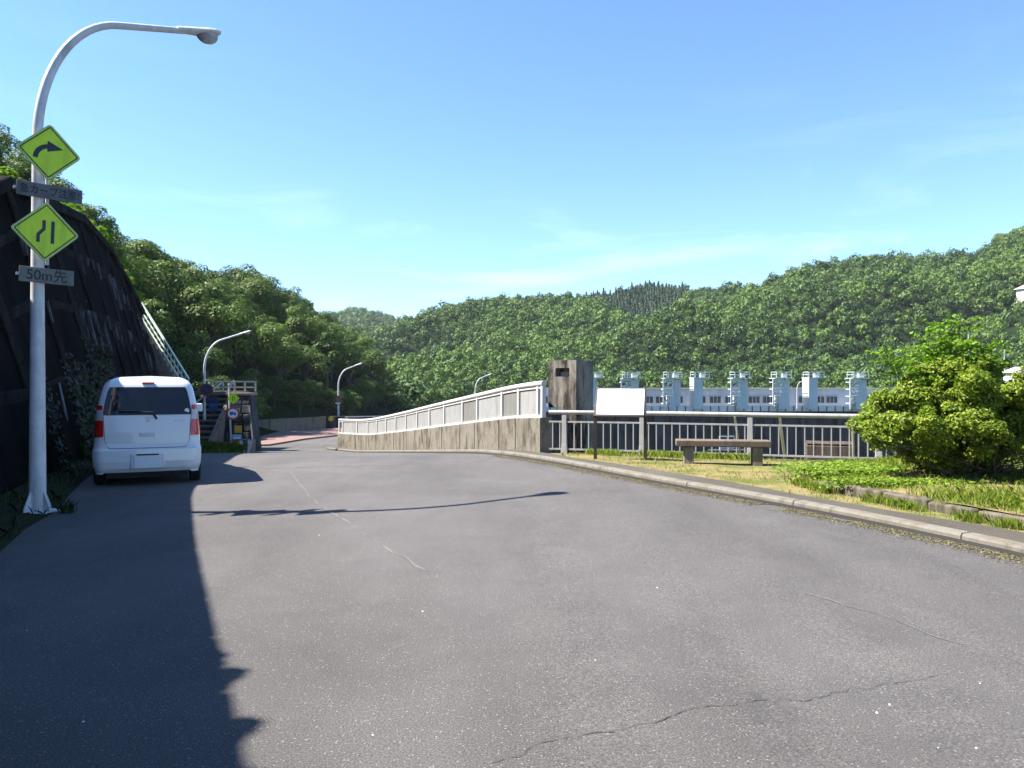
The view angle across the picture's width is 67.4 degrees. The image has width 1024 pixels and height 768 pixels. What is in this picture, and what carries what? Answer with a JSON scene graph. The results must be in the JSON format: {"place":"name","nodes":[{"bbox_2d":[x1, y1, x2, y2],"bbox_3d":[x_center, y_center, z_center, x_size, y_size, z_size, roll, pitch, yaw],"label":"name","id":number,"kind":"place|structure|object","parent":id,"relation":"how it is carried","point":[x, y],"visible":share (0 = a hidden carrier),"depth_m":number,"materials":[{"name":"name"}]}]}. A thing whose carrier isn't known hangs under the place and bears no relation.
{"place":"outdoors","nodes":[
{"label":"outdoors","id":0,"kind":"place"},
{"bbox_2d":[0,457,92,550],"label":"verge","id":1,"kind":"structure","parent":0,"point":[28,519],"depth_m":9.74,"materials":[{"name":"plant"}]},
{"bbox_2d":[0,452,92,539],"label":"wall foot weeds","id":2,"kind":"object","parent":1,"relation":"on","point":[14,494],"depth_m":9.62,"materials":[{"name":"plant"}]},
{"bbox_2d":[23,21,220,513],"bbox_3d":[-4.912,-1.690,9.734,0.502,6.380,2.499,0,0,38],"label":"street lamp","id":3,"kind":"object","parent":1,"relation":"on","point":[37,496],"visible":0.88,"depth_m":8.91,"materials":[{"name":"metal"}]},
{"bbox_2d":[11,203,77,260],"bbox_3d":[-5.435,-1.764,8.934,0.675,0.675,0.110,3,-2,-42],"label":"warning sign","id":4,"kind":"object","parent":3,"relation":"attached to","point":[45,231],"visible":1,"depth_m":8.89,"materials":[{"name":"metal"}]},
{"bbox_2d":[15,265,73,285],"bbox_3d":[-5.434,-1.255,8.937,0.580,0.175,0.087,2,-1,-42],"label":"sign plate board","id":5,"kind":"object","parent":3,"relation":"attached to","point":[43,275],"visible":1,"depth_m":8.90,"materials":[{"name":"metal"}]},
{"bbox_2d":[13,179,81,204],"bbox_3d":[-5.410,-2.233,8.958,0.695,0.165,0.088,2,-1,-42],"label":"sign plate board","id":6,"kind":"object","parent":3,"relation":"attached to","point":[39,190],"visible":1,"depth_m":8.93,"materials":[{"name":"metal"}]},
{"bbox_2d":[17,125,79,179],"bbox_3d":[-5.409,-2.691,8.958,0.641,0.641,0.110,3,-2,-42],"label":"warning sign","id":7,"kind":"object","parent":3,"relation":"attached to","point":[48,152],"visible":1,"depth_m":8.91,"materials":[{"name":"metal"}]},
{"bbox_2d":[203,330,250,419],"bbox_3d":[-14.801,0.317,39.895,2.370,6.280,0.270,0,0,-21],"label":"street lamp","id":8,"kind":"object","parent":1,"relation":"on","point":[204,377],"visible":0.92,"depth_m":39.49,"materials":[{"name":"metal"}]},
{"bbox_2d":[200,383,212,396],"bbox_3d":[-15.597,0.305,39.241,0.680,0.680,0.098,0,0,-6],"label":"round sign","id":9,"kind":"object","parent":8,"relation":"attached to","point":[206,389],"visible":1,"depth_m":39.20,"materials":[{"name":"metal"}]},
{"bbox_2d":[224,393,261,450],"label":"masonry block","id":10,"kind":"structure","parent":1,"relation":"on","point":[247,419],"depth_m":39.70,"materials":[{"name":"stone"}]},
{"bbox_2d":[231,439,254,452],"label":"hazard block","id":11,"kind":"structure","parent":1,"relation":"on","point":[250,448],"depth_m":33.78,"materials":[{"name":"concrete"}]},
{"bbox_2d":[79,438,247,457],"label":"verge grass","id":12,"kind":"structure","parent":0,"point":[209,446],"depth_m":23.10,"materials":[{"name":"plant"}]},
{"bbox_2d":[260,428,341,445],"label":"brick pavement","id":13,"kind":"structure","parent":0,"point":[279,437],"depth_m":51.72,"materials":[{"name":"brick"}]},
{"bbox_2d":[0,436,1023,767],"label":"road","id":14,"kind":"structure","parent":0,"point":[260,608],"depth_m":4.75,"materials":[{"name":"asphalt"}]},
{"bbox_2d":[52,497,79,513],"bbox_3d":[-5.187,1.405,9.019,0.272,0.189,0.378,0,0,0],"label":"weed tuft","id":15,"kind":"object","parent":14,"relation":"on","point":[63,508],"visible":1,"depth_m":8.92,"materials":[{"name":"plant"}]},
{"bbox_2d":[92,376,202,483],"bbox_3d":[-6.056,0.685,12.866,1.670,1.630,3.417,0,0,-24],"label":"parked car","id":16,"kind":"object","parent":14,"relation":"on","point":[146,426],"visible":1,"depth_m":11.42,"materials":[{"name":"white paint"}]},
{"bbox_2d":[328,416,345,427],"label":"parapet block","id":17,"kind":"structure","parent":14,"relation":"on","point":[334,421],"depth_m":60.65,"materials":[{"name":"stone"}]},
{"bbox_2d":[291,472,425,569],"bbox_3d":[-2.325,1.496,9.604,0.214,0.001,7.567,0,0,-24],"label":"road seam","id":18,"kind":"object","parent":14,"relation":"on","point":[387,548],"visible":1,"depth_m":8.01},
{"bbox_2d":[327,447,1023,552],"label":"kerb","id":19,"kind":"structure","parent":14,"relation":"on","point":[1012,545],"depth_m":9.52,"materials":[{"name":"concrete"}]},
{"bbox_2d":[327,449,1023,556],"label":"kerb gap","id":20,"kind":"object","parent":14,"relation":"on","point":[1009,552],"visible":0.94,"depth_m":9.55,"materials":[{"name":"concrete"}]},
{"bbox_2d":[494,664,989,761],"bbox_3d":[1.284,1.512,3.685,3.013,0.032,0.145,0,0,-23],"label":"road crack","id":21,"kind":"object","parent":14,"relation":"on","point":[693,707],"visible":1,"depth_m":3.49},
{"bbox_2d":[485,455,1023,567],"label":"gutter litter","id":22,"kind":"object","parent":14,"relation":"on","point":[982,550],"visible":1,"depth_m":9.03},
{"bbox_2d":[0,0,1023,318],"label":"sky","id":23,"kind":"structure","parent":0,"point":[398,158],"materials":[{"name":"blue"}]},
{"bbox_2d":[152,238,1023,436],"bbox_3d":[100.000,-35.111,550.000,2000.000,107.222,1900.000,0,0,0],"label":"terrain","id":24,"kind":"structure","parent":0,"point":[283,410],"depth_m":228.63,"materials":[{"name":"plant"}]},
{"bbox_2d":[0,123,26,159],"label":"broadleaf tree","id":25,"kind":"object","parent":24,"relation":"on","point":[8,140],"visible":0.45,"depth_m":38.59,"materials":[{"name":"green plant"}]},
{"bbox_2d":[6,161,31,180],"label":"broadleaf tree","id":26,"kind":"object","parent":24,"relation":"on","point":[25,171],"visible":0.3,"depth_m":29.05,"materials":[{"name":"green plant"}]},
{"bbox_2d":[0,150,83,203],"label":"broadleaf tree","id":27,"kind":"object","parent":24,"relation":"on","point":[15,159],"visible":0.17,"depth_m":34.88,"materials":[{"name":"green plant"}]},
{"bbox_2d":[43,176,80,206],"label":"broadleaf tree","id":28,"kind":"object","parent":24,"relation":"on","point":[56,183],"visible":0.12,"depth_m":27.23,"materials":[{"name":"green plant"}]},
{"bbox_2d":[0,175,159,500],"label":"retaining wall","id":29,"kind":"structure","parent":24,"relation":"on","point":[113,306],"depth_m":15.98,"materials":[{"name":"concrete"}]},
{"bbox_2d":[0,286,117,498],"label":"wall creeper","id":30,"kind":"object","parent":29,"relation":"attached to","point":[86,430],"depth_m":15.40,"materials":[{"name":"green plant"}]},
{"bbox_2d":[141,302,189,381],"bbox_3d":[-19.573,-1.706,42.100,5.404,5.866,1.274,0,0,31],"label":"stair railing","id":31,"kind":"object","parent":29,"relation":"attached to","point":[166,368],"visible":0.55,"depth_m":41.91,"materials":[{"name":"metal"}]},
{"bbox_2d":[78,203,117,233],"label":"broadleaf tree","id":32,"kind":"object","parent":24,"relation":"on","point":[90,212],"visible":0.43,"depth_m":32.83,"materials":[{"name":"green plant"}]},
{"bbox_2d":[99,220,131,263],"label":"broadleaf tree","id":33,"kind":"object","parent":24,"relation":"on","point":[118,235],"visible":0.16,"depth_m":35.95,"materials":[{"name":"green plant"}]},
{"bbox_2d":[111,226,144,291],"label":"broadleaf tree","id":34,"kind":"object","parent":24,"relation":"on","point":[130,252],"visible":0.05,"depth_m":50.48,"materials":[{"name":"green plant"}]},
{"bbox_2d":[122,254,147,285],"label":"broadleaf tree","id":35,"kind":"object","parent":24,"relation":"on","point":[131,269],"visible":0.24,"depth_m":40.77,"materials":[{"name":"green plant"}]},
{"bbox_2d":[122,238,166,264],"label":"broadleaf tree","id":36,"kind":"object","parent":24,"relation":"on","point":[152,251],"visible":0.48,"depth_m":59.65,"materials":[{"name":"green plant"}]},
{"bbox_2d":[125,256,183,311],"bbox_3d":[-25.877,-5.003,52.902,7.087,8.027,6.656,0,0,27],"label":"broadleaf tree","id":37,"kind":"object","parent":24,"relation":"on","point":[157,277],"visible":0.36,"depth_m":52.04,"materials":[{"name":"green plant"}]},
{"bbox_2d":[142,299,175,340],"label":"broadleaf tree","id":38,"kind":"object","parent":24,"relation":"on","point":[160,321],"visible":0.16,"depth_m":47.81,"materials":[{"name":"green plant"}]},
{"bbox_2d":[144,260,210,338],"bbox_3d":[-26.398,-5.856,59.900,5.622,7.244,5.986,0,0,-19],"label":"broadleaf tree","id":39,"kind":"object","parent":24,"relation":"on","point":[194,273],"visible":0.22,"depth_m":59.90,"materials":[{"name":"green plant"}]},
{"bbox_2d":[143,272,233,363],"bbox_3d":[-23.503,-3.753,55.185,7.603,8.075,7.140,0,0,41],"label":"broadleaf tree","id":40,"kind":"object","parent":24,"relation":"on","point":[176,307],"visible":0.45,"depth_m":54.21,"materials":[{"name":"green plant"}]},
{"bbox_2d":[161,343,233,387],"bbox_3d":[-20.835,-0.189,50.404,4.726,4.945,5.032,0,0,-33],"label":"broadleaf tree","id":41,"kind":"object","parent":24,"relation":"on","point":[214,359],"visible":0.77,"depth_m":49.69,"materials":[{"name":"green plant"}]},
{"bbox_2d":[162,286,255,378],"bbox_3d":[-21.102,-2.253,53.014,6.441,8.976,4.982,0,0,-35],"label":"broadleaf tree","id":42,"kind":"object","parent":24,"relation":"on","point":[200,311],"visible":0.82,"depth_m":52.58,"materials":[{"name":"green plant"}]},
{"bbox_2d":[190,375,230,402],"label":"broadleaf tree","id":43,"kind":"object","parent":24,"relation":"on","point":[198,386],"visible":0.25,"depth_m":47.21,"materials":[{"name":"green plant"}]},
{"bbox_2d":[183,282,257,376],"bbox_3d":[-22.381,-3.486,58.196,5.586,8.184,5.399,0,0,-4],"label":"broadleaf tree","id":44,"kind":"object","parent":24,"relation":"on","point":[227,301],"visible":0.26,"depth_m":58.45,"materials":[{"name":"green plant"}]},
{"bbox_2d":[194,391,248,441],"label":"stone stairs","id":45,"kind":"structure","parent":24,"relation":"on","point":[212,426],"depth_m":39.36,"materials":[{"name":"stone"}]},
{"bbox_2d":[196,381,256,402],"bbox_3d":[-15.194,0.576,40.221,3.410,1.479,0.974,0,0,-21],"label":"landing railing","id":46,"kind":"object","parent":45,"relation":"on","point":[234,387],"visible":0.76,"depth_m":40.37,"materials":[{"name":"metal"}]},
{"bbox_2d":[200,269,242,285],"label":"broadleaf tree","id":47,"kind":"object","parent":24,"relation":"on","point":[215,274],"visible":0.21,"depth_m":82.51,"materials":[{"name":"green plant"}]},
{"bbox_2d":[211,294,268,368],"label":"broadleaf tree","id":48,"kind":"object","parent":24,"relation":"on","point":[250,312],"visible":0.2,"depth_m":66.36,"materials":[{"name":"green plant"}]},
{"bbox_2d":[218,263,270,302],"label":"broadleaf tree","id":49,"kind":"object","parent":24,"relation":"on","point":[233,271],"visible":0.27,"depth_m":84.35,"materials":[{"name":"green plant"}]},
{"bbox_2d":[229,289,263,322],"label":"broadleaf tree","id":50,"kind":"object","parent":24,"relation":"on","point":[254,307],"visible":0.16,"depth_m":76.04,"materials":[{"name":"green plant"}]},
{"bbox_2d":[225,368,271,405],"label":"broadleaf tree","id":51,"kind":"object","parent":24,"relation":"on","point":[249,378],"visible":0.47,"depth_m":54.87,"materials":[{"name":"green plant"}]},
{"bbox_2d":[220,321,289,386],"bbox_3d":[-20.921,-1.914,62.146,5.555,6.488,5.042,0,0,-24],"label":"broadleaf tree","id":52,"kind":"object","parent":24,"relation":"on","point":[270,335],"visible":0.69,"depth_m":61.52,"materials":[{"name":"green plant"}]},
{"bbox_2d":[237,277,274,339],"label":"broadleaf tree","id":53,"kind":"object","parent":24,"relation":"on","point":[254,288],"visible":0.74,"depth_m":79.67,"materials":[{"name":"green plant"}]},
{"bbox_2d":[233,268,284,316],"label":"broadleaf tree","id":54,"kind":"object","parent":24,"relation":"on","point":[272,286],"visible":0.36,"depth_m":82.98,"materials":[{"name":"green plant"}]},
{"bbox_2d":[255,396,271,418],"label":"broadleaf tree","id":55,"kind":"object","parent":24,"relation":"on","point":[259,403],"visible":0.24,"depth_m":52.32,"materials":[{"name":"green plant"}]},
{"bbox_2d":[256,375,292,408],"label":"broadleaf tree","id":56,"kind":"object","parent":24,"relation":"on","point":[270,382],"visible":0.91,"depth_m":58.99,"materials":[{"name":"green plant"}]},
{"bbox_2d":[266,292,294,314],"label":"broadleaf tree","id":57,"kind":"object","parent":24,"relation":"on","point":[287,299],"visible":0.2,"depth_m":91.61,"materials":[{"name":"green plant"}]},
{"bbox_2d":[257,333,304,392],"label":"broadleaf tree","id":58,"kind":"object","parent":24,"relation":"on","point":[289,360],"visible":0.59,"depth_m":65.82,"materials":[{"name":"green plant"}]},
{"bbox_2d":[263,302,301,323],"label":"broadleaf tree","id":59,"kind":"object","parent":24,"relation":"on","point":[284,307],"visible":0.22,"depth_m":86.09,"materials":[{"name":"green plant"}]},
{"bbox_2d":[265,334,309,380],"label":"broadleaf tree","id":60,"kind":"object","parent":24,"relation":"on","point":[301,353],"visible":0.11,"depth_m":70.14,"materials":[{"name":"green plant"}]},
{"bbox_2d":[271,311,308,345],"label":"broadleaf tree","id":61,"kind":"object","parent":24,"relation":"on","point":[281,319],"visible":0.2,"depth_m":79.80,"materials":[{"name":"green plant"}]},
{"bbox_2d":[258,417,325,430],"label":"concrete parapet","id":62,"kind":"structure","parent":24,"relation":"on","point":[291,424],"depth_m":57.43,"materials":[{"name":"concrete"}]},
{"bbox_2d":[278,286,307,308],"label":"broadleaf tree","id":63,"kind":"object","parent":24,"relation":"on","point":[297,294],"visible":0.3,"depth_m":105.31,"materials":[{"name":"green plant"}]},
{"bbox_2d":[279,379,319,413],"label":"broadleaf tree","id":64,"kind":"object","parent":24,"relation":"on","point":[297,386],"visible":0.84,"depth_m":62.79,"materials":[{"name":"green plant"}]},
{"bbox_2d":[284,305,328,373],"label":"broadleaf tree","id":65,"kind":"object","parent":24,"relation":"on","point":[295,321],"visible":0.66,"depth_m":78.02,"materials":[{"name":"green plant"}]},
{"bbox_2d":[282,343,331,381],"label":"broadleaf tree","id":66,"kind":"object","parent":24,"relation":"on","point":[314,355],"visible":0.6,"depth_m":72.70,"materials":[{"name":"green plant"}]},
{"bbox_2d":[300,380,325,409],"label":"broadleaf tree","id":67,"kind":"object","parent":24,"relation":"on","point":[322,393],"visible":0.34,"depth_m":68.27,"materials":[{"name":"green plant"}]},
{"bbox_2d":[296,318,343,377],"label":"broadleaf tree","id":68,"kind":"object","parent":24,"relation":"on","point":[329,330],"visible":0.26,"depth_m":80.60,"materials":[{"name":"green plant"}]},
{"bbox_2d":[310,388,344,411],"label":"broadleaf tree","id":69,"kind":"object","parent":24,"relation":"on","point":[330,394],"visible":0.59,"depth_m":70.93,"materials":[{"name":"green plant"}]},
{"bbox_2d":[308,331,348,388],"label":"broadleaf tree","id":70,"kind":"object","parent":24,"relation":"on","point":[331,345],"visible":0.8,"depth_m":77.29,"materials":[{"name":"green plant"}]},
{"bbox_2d":[309,325,358,380],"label":"broadleaf tree","id":71,"kind":"object","parent":24,"relation":"on","point":[347,355],"visible":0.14,"depth_m":84.94,"materials":[{"name":"green plant"}]},
{"bbox_2d":[330,389,362,415],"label":"broadleaf tree","id":72,"kind":"object","parent":24,"relation":"on","point":[351,405],"visible":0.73,"depth_m":73.79,"materials":[{"name":"green plant"}]},
{"bbox_2d":[333,342,366,389],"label":"broadleaf tree","id":73,"kind":"object","parent":24,"relation":"on","point":[340,368],"visible":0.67,"depth_m":87.96,"materials":[{"name":"green plant"}]},
{"bbox_2d":[341,378,372,409],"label":"broadleaf tree","id":74,"kind":"object","parent":24,"relation":"on","point":[355,387],"visible":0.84,"depth_m":79.10,"materials":[{"name":"green plant"}]},
{"bbox_2d":[343,334,374,379],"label":"broadleaf tree","id":75,"kind":"object","parent":24,"relation":"on","point":[362,341],"visible":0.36,"depth_m":102.87,"materials":[{"name":"green plant"}]},
{"bbox_2d":[330,306,396,326],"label":"farthest wood","id":76,"kind":"object","parent":24,"relation":"on","point":[379,317],"visible":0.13,"depth_m":681.89,"materials":[{"name":"plant"}]},
{"bbox_2d":[351,379,377,409],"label":"broadleaf tree","id":77,"kind":"object","parent":24,"relation":"on","point":[370,386],"visible":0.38,"depth_m":82.05,"materials":[{"name":"green plant"}]},
{"bbox_2d":[355,350,386,380],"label":"broadleaf tree","id":78,"kind":"object","parent":24,"relation":"on","point":[372,358],"visible":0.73,"depth_m":93.81,"materials":[{"name":"green plant"}]},
{"bbox_2d":[369,367,395,385],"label":"broadleaf tree","id":79,"kind":"object","parent":24,"relation":"on","point":[388,373],"visible":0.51,"depth_m":101.54,"materials":[{"name":"green plant"}]},
{"bbox_2d":[576,280,683,321],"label":"cedar wood","id":80,"kind":"object","parent":24,"relation":"on","point":[650,299],"visible":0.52,"depth_m":395.61,"materials":[{"name":"green plant"}]},
{"bbox_2d":[341,226,1023,371],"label":"distant wood","id":81,"kind":"object","parent":24,"relation":"on","point":[709,303],"visible":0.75,"depth_m":251.25,"materials":[{"name":"plant"}]},
{"bbox_2d":[385,301,1023,410],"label":"hill foot wood","id":82,"kind":"object","parent":24,"relation":"on","point":[419,390],"visible":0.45,"depth_m":201.54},
{"bbox_2d":[546,406,1010,460],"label":"railing","id":83,"kind":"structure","parent":24,"relation":"on","point":[766,429],"depth_m":149.11,"materials":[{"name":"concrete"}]},
{"bbox_2d":[619,372,642,388],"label":"gate tower","id":84,"kind":"structure","parent":83,"relation":"on","point":[634,384],"depth_m":146.32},
{"bbox_2d":[661,372,684,408],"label":"gate tower","id":85,"kind":"structure","parent":83,"relation":"on","point":[672,400],"depth_m":146.32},
{"bbox_2d":[690,372,709,408],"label":"gate tower","id":86,"kind":"structure","parent":83,"relation":"on","point":[696,392],"depth_m":146.22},
{"bbox_2d":[546,388,894,406],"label":"gatehouse","id":87,"kind":"object","parent":83,"relation":"on","point":[761,397],"visible":0.25,"depth_m":154.09,"materials":[{"name":"concrete"}]},
{"bbox_2d":[728,372,751,408],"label":"gate tower","id":88,"kind":"structure","parent":83,"relation":"on","point":[740,399],"depth_m":146.41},
{"bbox_2d":[769,372,794,408],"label":"gate tower","id":89,"kind":"structure","parent":83,"relation":"on","point":[781,400],"depth_m":146.42,"materials":[{"name":"concrete"}]},
{"bbox_2d":[802,372,824,408],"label":"gate tower","id":90,"kind":"structure","parent":83,"relation":"on","point":[810,394],"depth_m":146.24,"materials":[{"name":"concrete"}]},
{"bbox_2d":[845,372,871,408],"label":"gate tower","id":91,"kind":"structure","parent":83,"relation":"on","point":[858,396],"depth_m":146.45,"materials":[{"name":"concrete"}]},
{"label":"ledge","id":92,"kind":"structure","parent":24,"relation":"on","visible":0},
{"bbox_2d":[805,440,854,460],"bbox_3d":[7.357,2.225,17.800,1.020,1.750,0.900,0,0,20],"label":"concrete box","id":93,"kind":"object","parent":92,"relation":"on","point":[827,448],"visible":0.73,"depth_m":17.44,"materials":[{"name":"concrete"}]},
{"bbox_2d":[330,447,1023,542],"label":"walkway","id":94,"kind":"structure","parent":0,"point":[1017,536],"depth_m":9.49,"materials":[{"name":"concrete"}]},
{"bbox_2d":[337,381,551,452],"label":"bridge parapet","id":95,"kind":"structure","parent":94,"relation":"on","point":[512,417],"depth_m":21.79,"materials":[{"name":"concrete"}]},
{"bbox_2d":[551,451,1023,531],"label":"lawn","id":96,"kind":"structure","parent":0,"point":[722,465],"depth_m":12.61,"materials":[{"name":"plant"}]},
{"bbox_2d":[548,360,592,452],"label":"gate pillar","id":97,"kind":"structure","parent":96,"relation":"on","point":[570,384],"depth_m":16.98,"materials":[{"name":"concrete"}]},
{"bbox_2d":[594,386,646,459],"bbox_3d":[2.094,0.797,14.805,1.010,1.496,0.427,0,0,13],"label":"information board","id":98,"kind":"object","parent":96,"relation":"on","point":[620,402],"visible":0.9,"depth_m":14.76,"materials":[{"name":"white metal"}]},
{"bbox_2d":[584,448,750,460],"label":"grass","id":99,"kind":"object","parent":96,"relation":"on","point":[699,455],"visible":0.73,"depth_m":15.40,"materials":[{"name":"green plant"}]},
{"bbox_2d":[675,439,771,465],"bbox_3d":[3.820,1.254,13.950,1.660,0.478,0.400,0,0,10],"label":"park bench","id":100,"kind":"object","parent":96,"relation":"on","point":[756,446],"visible":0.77,"depth_m":13.79,"materials":[{"name":"concrete"}]},
{"bbox_2d":[549,410,1013,458],"bbox_3d":[8.093,1.057,13.923,15.480,1.000,0.099,0,0,20],"label":"guard fence","id":101,"kind":"object","parent":96,"relation":"on","point":[564,448],"visible":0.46,"depth_m":15.34,"materials":[{"name":"metal"}]},
{"bbox_2d":[783,476,1023,529],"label":"edging grass","id":102,"kind":"structure","parent":96,"relation":"on","point":[905,505],"depth_m":8.90,"materials":[{"name":"plant"}]},
{"bbox_2d":[807,454,1023,515],"bbox_3d":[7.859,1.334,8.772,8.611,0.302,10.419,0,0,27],"label":"grass","id":103,"kind":"structure","parent":96,"relation":"on","point":[1012,499],"depth_m":9.63,"materials":[{"name":"plant"}]},
{"bbox_2d":[735,458,1004,490],"bbox_3d":[5.166,1.325,11.539,3.345,0.182,3.594,0,0,0],"label":"ground cover","id":104,"kind":"object","parent":103,"relation":"on","point":[824,468],"visible":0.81,"depth_m":11.39,"materials":[{"name":"green plant"}]},
{"bbox_2d":[813,481,1023,527],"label":"bed edging","id":105,"kind":"object","parent":103,"relation":"on","point":[943,507],"visible":0.44,"depth_m":8.90,"materials":[{"name":"concrete"}]},
{"bbox_2d":[845,353,1023,478],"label":"round bush","id":106,"kind":"object","parent":103,"relation":"on","point":[986,434],"visible":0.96,"depth_m":10.63,"materials":[{"name":"green plant"}]},
{"bbox_2d":[864,310,1012,472],"bbox_3d":[6.167,0.126,11.212,2.162,2.382,1.150,0,0,0],"label":"locust sapling","id":107,"kind":"object","parent":103,"relation":"on","point":[933,354],"visible":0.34,"depth_m":11.06,"materials":[{"name":"green plant"}]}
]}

